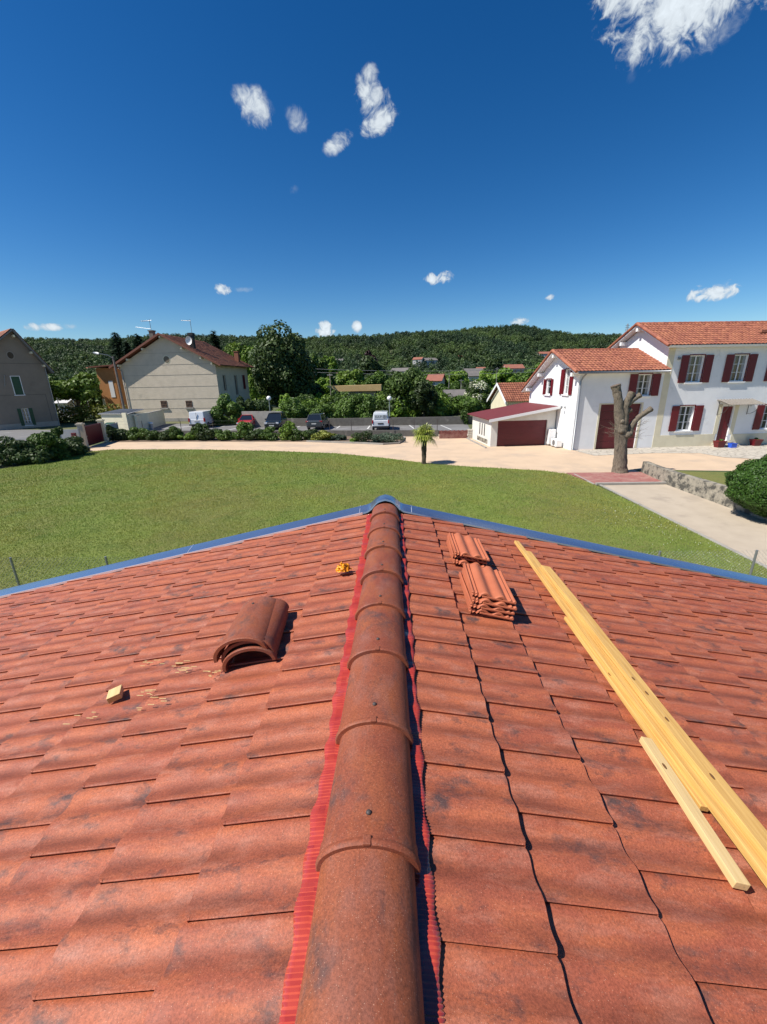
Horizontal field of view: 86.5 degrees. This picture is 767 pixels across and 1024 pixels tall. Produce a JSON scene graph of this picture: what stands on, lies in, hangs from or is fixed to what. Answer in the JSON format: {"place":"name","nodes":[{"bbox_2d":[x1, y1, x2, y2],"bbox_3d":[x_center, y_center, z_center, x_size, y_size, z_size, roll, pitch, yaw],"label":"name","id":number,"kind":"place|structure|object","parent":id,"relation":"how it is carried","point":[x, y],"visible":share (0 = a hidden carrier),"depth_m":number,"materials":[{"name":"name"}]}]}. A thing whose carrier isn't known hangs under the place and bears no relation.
{"place":"outdoors","nodes":[
{"label":"outdoors","id":0,"kind":"place"},
{"bbox_2d":[0,429,50,442],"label":"side road","id":1,"kind":"structure","parent":0,"point":[19,434],"depth_m":45.48,"materials":[{"name":"grey asphalt"}]},
{"bbox_2d":[88,365,127,410],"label":"orange house","id":2,"kind":"structure","parent":0,"point":[108,385],"depth_m":62.08,"materials":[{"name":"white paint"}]},
{"bbox_2d":[109,320,254,421],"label":"roughcast house","id":3,"kind":"structure","parent":0,"point":[175,378],"depth_m":55.08,"materials":[{"name":"beige paint"}]},
{"bbox_2d":[57,367,526,416],"label":"valley woodland","id":4,"kind":"object","parent":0,"point":[441,410],"depth_m":58.54,"materials":[{"name":"green plant"}]},
{"bbox_2d":[154,424,469,433],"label":"parking surface","id":5,"kind":"object","parent":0,"point":[455,427],"visible":0.2,"depth_m":44.59,"materials":[{"name":"grey asphalt"}]},
{"bbox_2d":[98,409,149,429],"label":"cream shed","id":6,"kind":"structure","parent":5,"relation":"on","point":[117,416],"depth_m":43.39,"materials":[{"name":"beige paint"}]},
{"bbox_2d":[133,409,165,428],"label":"cream wall","id":7,"kind":"structure","parent":5,"relation":"on","point":[157,417],"depth_m":49.20,"materials":[{"name":"concrete"}]},
{"bbox_2d":[188,410,215,426],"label":"panel van","id":8,"kind":"object","parent":5,"relation":"on","point":[200,416],"visible":0.73,"depth_m":46.45,"materials":[{"name":"white paint"}]},
{"bbox_2d":[242,411,281,426],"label":"block wall","id":9,"kind":"structure","parent":5,"relation":"on","point":[259,416],"depth_m":46.55,"materials":[{"name":"concrete"}]},
{"bbox_2d":[264,412,286,427],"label":"parked car","id":10,"kind":"object","parent":5,"relation":"on","point":[276,419],"visible":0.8,"depth_m":43.96,"materials":[{"name":"blue paint"}]},
{"bbox_2d":[306,413,328,429],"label":"parked car","id":11,"kind":"object","parent":5,"relation":"on","point":[317,420],"visible":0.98,"depth_m":42.43,"materials":[{"name":"grey paint"}]},
{"bbox_2d":[287,416,472,425],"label":"wall","id":12,"kind":"structure","parent":5,"relation":"on","point":[397,421],"depth_m":45.64,"materials":[{"name":"grey concrete"}]},
{"bbox_2d":[372,411,390,429],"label":"van","id":13,"kind":"object","parent":5,"relation":"on","point":[381,419],"visible":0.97,"depth_m":40.63,"materials":[{"name":"white paint"}]},
{"bbox_2d":[0,404,735,500],"bbox_3d":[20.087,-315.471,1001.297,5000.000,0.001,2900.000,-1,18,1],"label":"ground","id":14,"kind":"structure","parent":0,"point":[66,426],"depth_m":50.87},
{"bbox_2d":[0,435,37,465],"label":"shrub","id":15,"kind":"object","parent":14,"relation":"on","point":[20,446],"visible":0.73,"depth_m":26.22,"materials":[{"name":"green plant"}]},
{"bbox_2d":[0,328,59,429],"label":"brown house","id":16,"kind":"structure","parent":14,"relation":"on","point":[26,400],"depth_m":50.11,"materials":[{"name":"brown"}]},
{"bbox_2d":[10,376,24,395],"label":"window","id":17,"kind":"structure","parent":16,"relation":"in","point":[17,386],"depth_m":49.73,"materials":[{"name":"green paint"}]},
{"bbox_2d":[49,371,102,417],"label":"tree","id":18,"kind":"object","parent":14,"relation":"on","point":[81,386],"visible":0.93,"depth_m":57.12,"materials":[{"name":"green plant"}]},
{"bbox_2d":[54,403,127,422],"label":"hedge","id":19,"kind":"object","parent":14,"relation":"on","point":[64,414],"visible":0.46,"depth_m":57.47,"materials":[{"name":"green plant"}]},
{"bbox_2d":[75,419,107,446],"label":"driveway gate","id":20,"kind":"structure","parent":14,"relation":"on","point":[92,434],"depth_m":34.88,"materials":[{"name":"red metal"}]},
{"bbox_2d":[106,332,124,364],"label":"conifer","id":21,"kind":"object","parent":14,"relation":"on","point":[115,337],"visible":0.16,"depth_m":93.59,"materials":[{"name":"green plant"}]},
{"bbox_2d":[210,393,244,425],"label":"shrub","id":22,"kind":"object","parent":14,"relation":"on","point":[233,410],"visible":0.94,"depth_m":49.17,"materials":[{"name":"green plant"}]},
{"bbox_2d":[224,341,246,359],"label":"tree","id":23,"kind":"object","parent":14,"relation":"on","point":[234,346],"visible":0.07,"depth_m":86.49,"materials":[{"name":"green plant"}]},
{"bbox_2d":[236,395,253,410],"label":"shrub","id":24,"kind":"object","parent":14,"relation":"on","point":[247,404],"visible":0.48,"depth_m":52.17,"materials":[{"name":"green plant"}]},
{"bbox_2d":[241,345,263,400],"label":"tree","id":25,"kind":"object","parent":14,"relation":"on","point":[252,388],"visible":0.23,"depth_m":82.30,"materials":[{"name":"green plant"}]},
{"bbox_2d":[253,399,272,410],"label":"shrub","id":26,"kind":"object","parent":14,"relation":"on","point":[261,405],"visible":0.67,"depth_m":52.82,"materials":[{"name":"green plant"}]},
{"bbox_2d":[247,320,317,406],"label":"tree","id":27,"kind":"object","parent":14,"relation":"on","point":[280,364],"visible":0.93,"depth_m":65.32,"materials":[{"name":"green plant"}]},
{"bbox_2d":[280,397,304,417],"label":"shrub","id":28,"kind":"object","parent":14,"relation":"on","point":[290,409],"visible":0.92,"depth_m":52.27,"materials":[{"name":"green plant"}]},
{"bbox_2d":[309,352,327,382],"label":"tree","id":29,"kind":"object","parent":14,"relation":"on","point":[322,364],"visible":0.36,"depth_m":94.12,"materials":[{"name":"green plant"}]},
{"bbox_2d":[315,377,332,394],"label":"tree","id":30,"kind":"object","parent":14,"relation":"on","point":[323,382],"visible":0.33,"depth_m":78.82,"materials":[{"name":"green plant"}]},
{"bbox_2d":[317,401,343,417],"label":"shrub","id":31,"kind":"object","parent":14,"relation":"on","point":[329,412],"visible":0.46,"depth_m":51.98,"materials":[{"name":"green plant"}]},
{"bbox_2d":[323,355,337,385],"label":"tree","id":32,"kind":"object","parent":14,"relation":"on","point":[332,363],"visible":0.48,"depth_m":104.68,"materials":[{"name":"green plant"}]},
{"bbox_2d":[335,393,365,417],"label":"shrub","id":33,"kind":"object","parent":14,"relation":"on","point":[350,407],"visible":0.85,"depth_m":50.05,"materials":[{"name":"green plant"}]},
{"bbox_2d":[335,369,366,385],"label":"tree","id":34,"kind":"object","parent":14,"relation":"on","point":[353,377],"visible":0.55,"depth_m":85.89,"materials":[{"name":"green plant"}]},
{"bbox_2d":[326,384,381,396],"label":"shelter","id":35,"kind":"object","parent":14,"relation":"on","point":[367,389],"visible":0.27,"depth_m":69.04,"materials":[{"name":"concrete"}]},
{"bbox_2d":[358,395,375,417],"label":"shrub","id":36,"kind":"object","parent":14,"relation":"on","point":[369,408],"visible":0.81,"depth_m":48.85,"materials":[{"name":"green plant"}]},
{"bbox_2d":[357,356,385,377],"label":"tree","id":37,"kind":"object","parent":14,"relation":"on","point":[374,365],"visible":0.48,"depth_m":120.22,"materials":[{"name":"green plant"}]},
{"bbox_2d":[364,370,388,393],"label":"tree","id":38,"kind":"object","parent":14,"relation":"on","point":[378,377],"visible":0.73,"depth_m":84.52,"materials":[{"name":"green plant"}]},
{"bbox_2d":[0,494,766,1023],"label":"tiled house","id":39,"kind":"structure","parent":14,"relation":"on","point":[396,782],"depth_m":1.38,"materials":[{"name":"red"}]},
{"bbox_2d":[106,685,123,703],"bbox_3d":[-1.329,0.902,2.022,0.060,0.030,0.081,-21,18,-22],"label":"wood block","id":40,"kind":"object","parent":39,"relation":"on","point":[115,694],"depth_m":2.00,"materials":[{"name":"yellow wood"}]},
{"bbox_2d":[74,662,220,718],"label":"wood splinters","id":41,"kind":"object","parent":39,"relation":"on","point":[186,668],"visible":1,"depth_m":2.00,"materials":[{"name":"brown wood"}]},
{"bbox_2d":[222,612,288,671],"bbox_3d":[-0.677,0.643,2.185,0.274,0.100,0.435,-14,17,1],"label":"loose ridge tile","id":42,"kind":"object","parent":39,"relation":"on","point":[234,651],"visible":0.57,"depth_m":1.99,"materials":[{"name":"ceramic"}]},
{"bbox_2d":[221,598,288,662],"bbox_3d":[-0.681,0.609,2.198,0.274,0.100,0.435,-14,17,3],"label":"loose ridge tile","id":43,"kind":"object","parent":42,"relation":"on","point":[278,616],"visible":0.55,"depth_m":2.13,"materials":[{"name":"ceramic"}]},
{"bbox_2d":[213,596,275,662],"bbox_3d":[-0.717,0.594,2.174,0.274,0.100,0.435,-14,17,1],"label":"loose ridge tile","id":44,"kind":"object","parent":43,"relation":"on","point":[251,622],"visible":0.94,"depth_m":2.10,"materials":[{"name":"ceramic"}]},
{"bbox_2d":[446,540,486,567],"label":"roof tile","id":45,"kind":"object","parent":39,"relation":"on","point":[462,561],"visible":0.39,"depth_m":3.02,"materials":[{"name":"ceramic"}]},
{"bbox_2d":[447,535,486,564],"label":"roof tile","id":46,"kind":"object","parent":45,"relation":"on","point":[462,556],"visible":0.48,"depth_m":3.02,"materials":[{"name":"ceramic"}]},
{"bbox_2d":[448,532,489,561],"bbox_3d":[0.661,0.263,3.182,0.262,0.042,0.419,12,18,-2],"label":"roof tile","id":47,"kind":"object","parent":46,"relation":"on","point":[469,546],"visible":1,"depth_m":3.14,"materials":[{"name":"ceramic"}]},
{"bbox_2d":[460,580,513,620],"bbox_3d":[0.635,0.528,2.551,0.262,0.042,0.419,12,18,-1],"label":"roof tile","id":48,"kind":"object","parent":39,"relation":"on","point":[491,613],"visible":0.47,"depth_m":2.36,"materials":[{"name":"ceramic"}]},
{"bbox_2d":[459,572,514,614],"bbox_3d":[0.634,0.497,2.547,0.262,0.042,0.419,11,18,-3],"label":"roof tile","id":49,"kind":"object","parent":48,"relation":"on","point":[473,604],"visible":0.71,"depth_m":2.36,"materials":[{"name":"ceramic"}]},
{"bbox_2d":[462,568,516,610],"bbox_3d":[0.651,0.469,2.545,0.262,0.042,0.419,12,18,-2],"label":"roof tile","id":50,"kind":"object","parent":49,"relation":"on","point":[481,599],"visible":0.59,"depth_m":2.36,"materials":[{"name":"ceramic"}]},
{"bbox_2d":[463,563,515,604],"bbox_3d":[0.654,0.435,2.552,0.262,0.042,0.419,12,18,0],"label":"roof tile","id":51,"kind":"object","parent":50,"relation":"on","point":[490,582],"visible":1,"depth_m":2.51,"materials":[{"name":"ceramic"}]},
{"bbox_2d":[527,551,649,711],"bbox_3d":[1.174,0.971,1.516,0.052,0.031,4.140,12,18,-2],"label":"batten","id":52,"kind":"object","parent":39,"relation":"on","point":[530,553],"visible":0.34,"depth_m":2.54,"materials":[{"name":"yellow wood"}]},
{"bbox_2d":[564,616,708,811],"bbox_3d":[1.116,0.836,1.957,0.042,0.026,1.180,12,18,-2],"label":"batten","id":53,"kind":"object","parent":39,"relation":"on","point":[648,733],"visible":0.79,"depth_m":1.76,"materials":[{"name":"yellow wood"}]},
{"bbox_2d":[514,540,766,887],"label":"batten","id":54,"kind":"object","parent":39,"relation":"on","point":[756,861],"visible":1,"depth_m":1.58,"materials":[{"name":"yellow wood"}]},
{"bbox_2d":[639,736,750,890],"bbox_3d":[1.037,0.992,1.402,0.045,0.028,0.506,12,18,0],"label":"batten","id":55,"kind":"object","parent":39,"relation":"on","point":[726,863],"visible":1,"depth_m":1.33,"materials":[{"name":"yellow wood"}]},
{"bbox_2d":[383,367,435,416],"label":"tree","id":56,"kind":"object","parent":14,"relation":"on","point":[406,383],"visible":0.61,"depth_m":53.91,"materials":[{"name":"green plant"}]},
{"bbox_2d":[408,380,438,416],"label":"tree","id":57,"kind":"object","parent":14,"relation":"on","point":[424,401],"visible":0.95,"depth_m":53.01,"materials":[{"name":"green plant"}]},
{"bbox_2d":[426,374,446,385],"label":"house","id":58,"kind":"structure","parent":14,"relation":"on","point":[437,379],"depth_m":107.52,"materials":[{"name":"orange"}]},
{"bbox_2d":[445,370,468,388],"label":"tree","id":59,"kind":"object","parent":14,"relation":"on","point":[454,376],"visible":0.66,"depth_m":111.83,"materials":[{"name":"green plant"}]},
{"bbox_2d":[446,395,472,414],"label":"shrub","id":60,"kind":"object","parent":14,"relation":"on","point":[463,402],"visible":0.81,"depth_m":57.14,"materials":[{"name":"green plant"}]},
{"bbox_2d":[461,398,486,412],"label":"shrub","id":61,"kind":"object","parent":14,"relation":"on","point":[476,405],"visible":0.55,"depth_m":56.99,"materials":[{"name":"green plant"}]},
{"bbox_2d":[463,380,491,409],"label":"flowering tree","id":62,"kind":"object","parent":14,"relation":"on","point":[475,388],"visible":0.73,"depth_m":58.75,"materials":[{"name":"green plant"}]},
{"bbox_2d":[484,357,502,372],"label":"tree","id":63,"kind":"object","parent":14,"relation":"on","point":[492,362],"visible":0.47,"depth_m":157.78,"materials":[{"name":"green plant"}]},
{"bbox_2d":[490,367,516,384],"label":"tree","id":64,"kind":"object","parent":14,"relation":"on","point":[504,374],"visible":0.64,"depth_m":109.85,"materials":[{"name":"green plant"}]},
{"bbox_2d":[487,382,529,408],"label":"cream cottage","id":65,"kind":"structure","parent":14,"relation":"on","point":[505,394],"depth_m":43.28,"materials":[{"name":"tile"}]},
{"bbox_2d":[641,461,766,520],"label":"stone wall","id":66,"kind":"structure","parent":14,"relation":"on","point":[712,491],"depth_m":16.84,"materials":[{"name":"grey stone"}]},
{"bbox_2d":[0,449,766,589],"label":"lawn","id":67,"kind":"structure","parent":0,"point":[295,490],"depth_m":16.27,"materials":[{"name":"green plant"}]},
{"bbox_2d":[2,446,54,464],"bbox_3d":[-23.231,-3.677,27.018,2.522,1.514,2.594,-1,18,1],"label":"shrub","id":68,"kind":"object","parent":67,"relation":"on","point":[20,459],"visible":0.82,"depth_m":26.32,"materials":[{"name":"green plant"}]},
{"bbox_2d":[26,431,71,459],"bbox_3d":[-22.874,-4.443,27.858,2.285,2.358,2.129,12,22,35],"label":"shrub","id":69,"kind":"object","parent":67,"relation":"on","point":[46,441],"visible":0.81,"depth_m":27.38,"materials":[{"name":"green plant"}]},
{"bbox_2d":[59,436,88,456],"bbox_3d":[-23.075,-4.660,29.504,3.101,1.520,2.105,-6,18,-14],"label":"shrub","id":70,"kind":"object","parent":67,"relation":"on","point":[76,446],"visible":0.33,"depth_m":29.28,"materials":[{"name":"green plant"}]},
{"bbox_2d":[0,550,766,589],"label":"chain link fence","id":71,"kind":"object","parent":67,"relation":"on","point":[106,562],"visible":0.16,"depth_m":9.07,"materials":[{"name":"grey metal"}]},
{"bbox_2d":[410,423,437,463],"bbox_3d":[2.388,-4.003,23.855,1.842,2.517,1.545,-15,23,-37],"label":"palm tree","id":72,"kind":"object","parent":67,"relation":"on","point":[421,431],"visible":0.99,"depth_m":23.53,"materials":[{"name":"green plant"}]},
{"bbox_2d":[0,0,766,340],"label":"sky","id":73,"kind":"structure","parent":0,"point":[232,167],"materials":[{"name":"blue"}]},
{"bbox_2d":[89,430,751,479],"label":"gravel yard","id":74,"kind":"structure","parent":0,"point":[459,451],"depth_m":26.97,"materials":[{"name":"beige gravel"}]},
{"bbox_2d":[112,436,403,442],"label":"bed soil","id":75,"kind":"structure","parent":74,"relation":"on","point":[241,439],"depth_m":36.16,"materials":[{"name":"brown soil"}]},
{"bbox_2d":[126,427,148,439],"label":"shrub","id":76,"kind":"object","parent":75,"relation":"on","point":[137,434],"visible":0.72,"depth_m":37.06,"materials":[{"name":"green plant"}]},
{"bbox_2d":[189,423,208,439],"bbox_3d":[-16.421,-7.133,36.510,1.696,1.733,1.452,11,22,34],"label":"shrub","id":77,"kind":"object","parent":75,"relation":"on","point":[197,428],"visible":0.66,"depth_m":36.24,"materials":[{"name":"green plant"}]},
{"bbox_2d":[195,428,221,440],"bbox_3d":[-15.551,-6.929,36.413,2.077,1.125,1.710,-1,18,1],"label":"shrub","id":78,"kind":"object","parent":75,"relation":"on","point":[208,434],"visible":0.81,"depth_m":35.91,"materials":[{"name":"green plant"}]},
{"bbox_2d":[214,429,235,439],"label":"shrub","id":79,"kind":"object","parent":75,"relation":"on","point":[225,435],"visible":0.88,"depth_m":36.01,"materials":[{"name":"green plant"}]},
{"bbox_2d":[233,421,253,439],"bbox_3d":[-12.266,-7.138,35.977,1.710,1.744,1.639,9,20,29],"label":"shrub","id":80,"kind":"object","parent":75,"relation":"on","point":[243,428],"visible":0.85,"depth_m":35.59,"materials":[{"name":"green plant"}]},
{"bbox_2d":[258,426,280,440],"bbox_3d":[-9.969,-6.837,35.753,2.098,1.348,1.690,5,19,19],"label":"shrub","id":81,"kind":"object","parent":75,"relation":"on","point":[269,435],"visible":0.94,"depth_m":35.36,"materials":[{"name":"green plant"}]},
{"bbox_2d":[278,421,297,440],"bbox_3d":[-8.316,-6.930,35.427,1.465,1.918,1.518,13,23,38],"label":"shrub","id":82,"kind":"object","parent":75,"relation":"on","point":[287,429],"visible":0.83,"depth_m":35.24,"materials":[{"name":"green plant"}]},
{"bbox_2d":[288,429,310,440],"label":"shrub","id":83,"kind":"object","parent":75,"relation":"on","point":[296,435],"visible":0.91,"depth_m":34.94,"materials":[{"name":"green plant"}]},
{"bbox_2d":[310,430,335,440],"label":"shrub","id":84,"kind":"object","parent":75,"relation":"on","point":[324,435],"visible":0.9,"depth_m":34.51,"materials":[{"name":"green plant"}]},
{"bbox_2d":[306,436,404,444],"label":"bed kerb","id":85,"kind":"structure","parent":75,"relation":"on","point":[401,441],"depth_m":32.75,"materials":[{"name":"concrete"}]},
{"bbox_2d":[351,430,373,441],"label":"shrub","id":86,"kind":"object","parent":75,"relation":"on","point":[358,436],"visible":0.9,"depth_m":32.89,"materials":[{"name":"green plant"}]},
{"bbox_2d":[376,432,405,442],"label":"shrub","id":87,"kind":"object","parent":75,"relation":"on","point":[391,437],"visible":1,"depth_m":32.70,"materials":[{"name":"green plant"}]},
{"bbox_2d":[159,430,438,436],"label":"retaining wall","id":88,"kind":"structure","parent":74,"relation":"on","point":[406,433],"depth_m":36.65,"materials":[{"name":"grey concrete"}]},
{"bbox_2d":[439,430,467,438],"bbox_3d":[5.924,-6.591,34.568,2.397,0.686,0.116,-1,18,1],"label":"palisade","id":89,"kind":"object","parent":74,"relation":"on","point":[456,434],"visible":0.98,"depth_m":34.52,"materials":[{"name":"brown wood"}]},
{"bbox_2d":[466,402,559,447],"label":"garage","id":90,"kind":"structure","parent":74,"relation":"on","point":[525,424],"depth_m":29.91,"materials":[{"name":"white paint"}]},
{"bbox_2d":[497,420,546,445],"bbox_3d":[10.099,-5.789,29.904,3.640,1.817,0.047,-2,18,-3],"label":"garage door","id":91,"kind":"structure","parent":90,"relation":"in","point":[523,432],"depth_m":29.89,"materials":[{"name":"red paint"}]},
{"bbox_2d":[568,472,661,483],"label":"red paving","id":92,"kind":"structure","parent":74,"relation":"on","point":[594,477],"depth_m":19.91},
{"bbox_2d":[601,384,653,473],"bbox_3d":[12.055,-4.050,20.317,2.320,4.506,0.989,-1,18,1],"label":"pollarded tree","id":93,"kind":"object","parent":74,"relation":"on","point":[623,429],"visible":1,"depth_m":20.08,"materials":[{"name":"brown plant"}]},
{"bbox_2d":[521,321,766,449],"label":"white house","id":94,"kind":"structure","parent":74,"relation":"on","point":[700,383],"depth_m":27.46,"materials":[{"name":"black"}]},
{"bbox_2d":[595,404,640,448],"bbox_3d":[15.870,-5.812,27.738,2.790,2.960,0.070,-2,18,-3],"label":"garage door","id":95,"kind":"structure","parent":94,"relation":"in","point":[606,414],"depth_m":27.69,"materials":[{"name":"red paint"}]},
{"bbox_2d":[635,373,652,396],"bbox_3d":[17.154,-8.368,26.908,1.150,1.515,0.240,-2,18,-3],"label":"window","id":96,"kind":"structure","parent":94,"relation":"in","point":[643,383],"depth_m":26.97,"materials":[{"name":"white paint"}]},
{"bbox_2d":[674,405,695,431],"bbox_3d":[20.538,-6.370,27.786,1.270,1.805,0.240,-2,18,-3],"label":"window","id":97,"kind":"structure","parent":94,"relation":"in","point":[686,411],"depth_m":27.87,"materials":[{"name":"white glass"}]},
{"bbox_2d":[683,354,705,383],"bbox_3d":[20.458,-9.393,26.819,1.230,1.835,0.240,-2,18,-3],"label":"window","id":98,"kind":"structure","parent":94,"relation":"in","point":[696,360],"depth_m":26.90,"materials":[{"name":"white paint"}]},
{"bbox_2d":[716,406,732,439],"bbox_3d":[23.480,-6.096,28.151,0.760,2.320,0.115,-2,18,-3],"label":"door","id":99,"kind":"structure","parent":94,"relation":"in","point":[725,417],"depth_m":28.12,"materials":[{"name":"red paint"}]},
{"bbox_2d":[727,353,749,382],"bbox_3d":[23.505,-9.511,27.000,1.200,1.835,0.240,-2,18,-3],"label":"window","id":100,"kind":"structure","parent":94,"relation":"in","point":[739,363],"depth_m":27.09,"materials":[{"name":"white glass"}]},
{"bbox_2d":[574,444,766,458],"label":"cobbled apron","id":101,"kind":"object","parent":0,"point":[749,451],"visible":1,"depth_m":26.68,"materials":[{"name":"beige stone"}]},
{"bbox_2d":[604,484,766,564],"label":"gravel path","id":102,"kind":"structure","parent":0,"point":[736,530],"depth_m":14.23,"materials":[{"name":"beige gravel"}]},
{"bbox_2d":[575,474,766,568],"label":"path kerb","id":103,"kind":"structure","parent":102,"relation":"on","point":[601,484],"depth_m":15.70,"materials":[{"name":"concrete"}]},
{"bbox_2d":[678,471,727,484],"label":"side lawn","id":104,"kind":"structure","parent":0,"point":[719,477],"depth_m":19.99,"materials":[{"name":"green plant"}]},
{"bbox_2d":[723,454,766,517],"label":"laurel bush","id":105,"kind":"object","parent":104,"relation":"on","point":[746,484],"visible":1,"depth_m":13.39,"materials":[{"name":"green plant"}]},
{"bbox_3d":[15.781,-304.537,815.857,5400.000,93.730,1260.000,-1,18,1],"label":"hills","id":106,"kind":"structure","parent":0,"visible":0},
{"bbox_2d":[24,323,621,379],"bbox_3d":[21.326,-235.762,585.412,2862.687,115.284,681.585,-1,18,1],"label":"hillside forest","id":107,"kind":"object","parent":106,"relation":"on","point":[514,343],"visible":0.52,"depth_m":517.66,"materials":[{"name":"green plant"}]},
{"label":"batten","id":108,"kind":"object","parent":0,"visible":0},
{"bbox_2d":[540,565,766,862],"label":"batten","id":109,"kind":"object","parent":108,"relation":"on","point":[749,824],"visible":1,"depth_m":1.64,"materials":[{"name":"yellow wood"}]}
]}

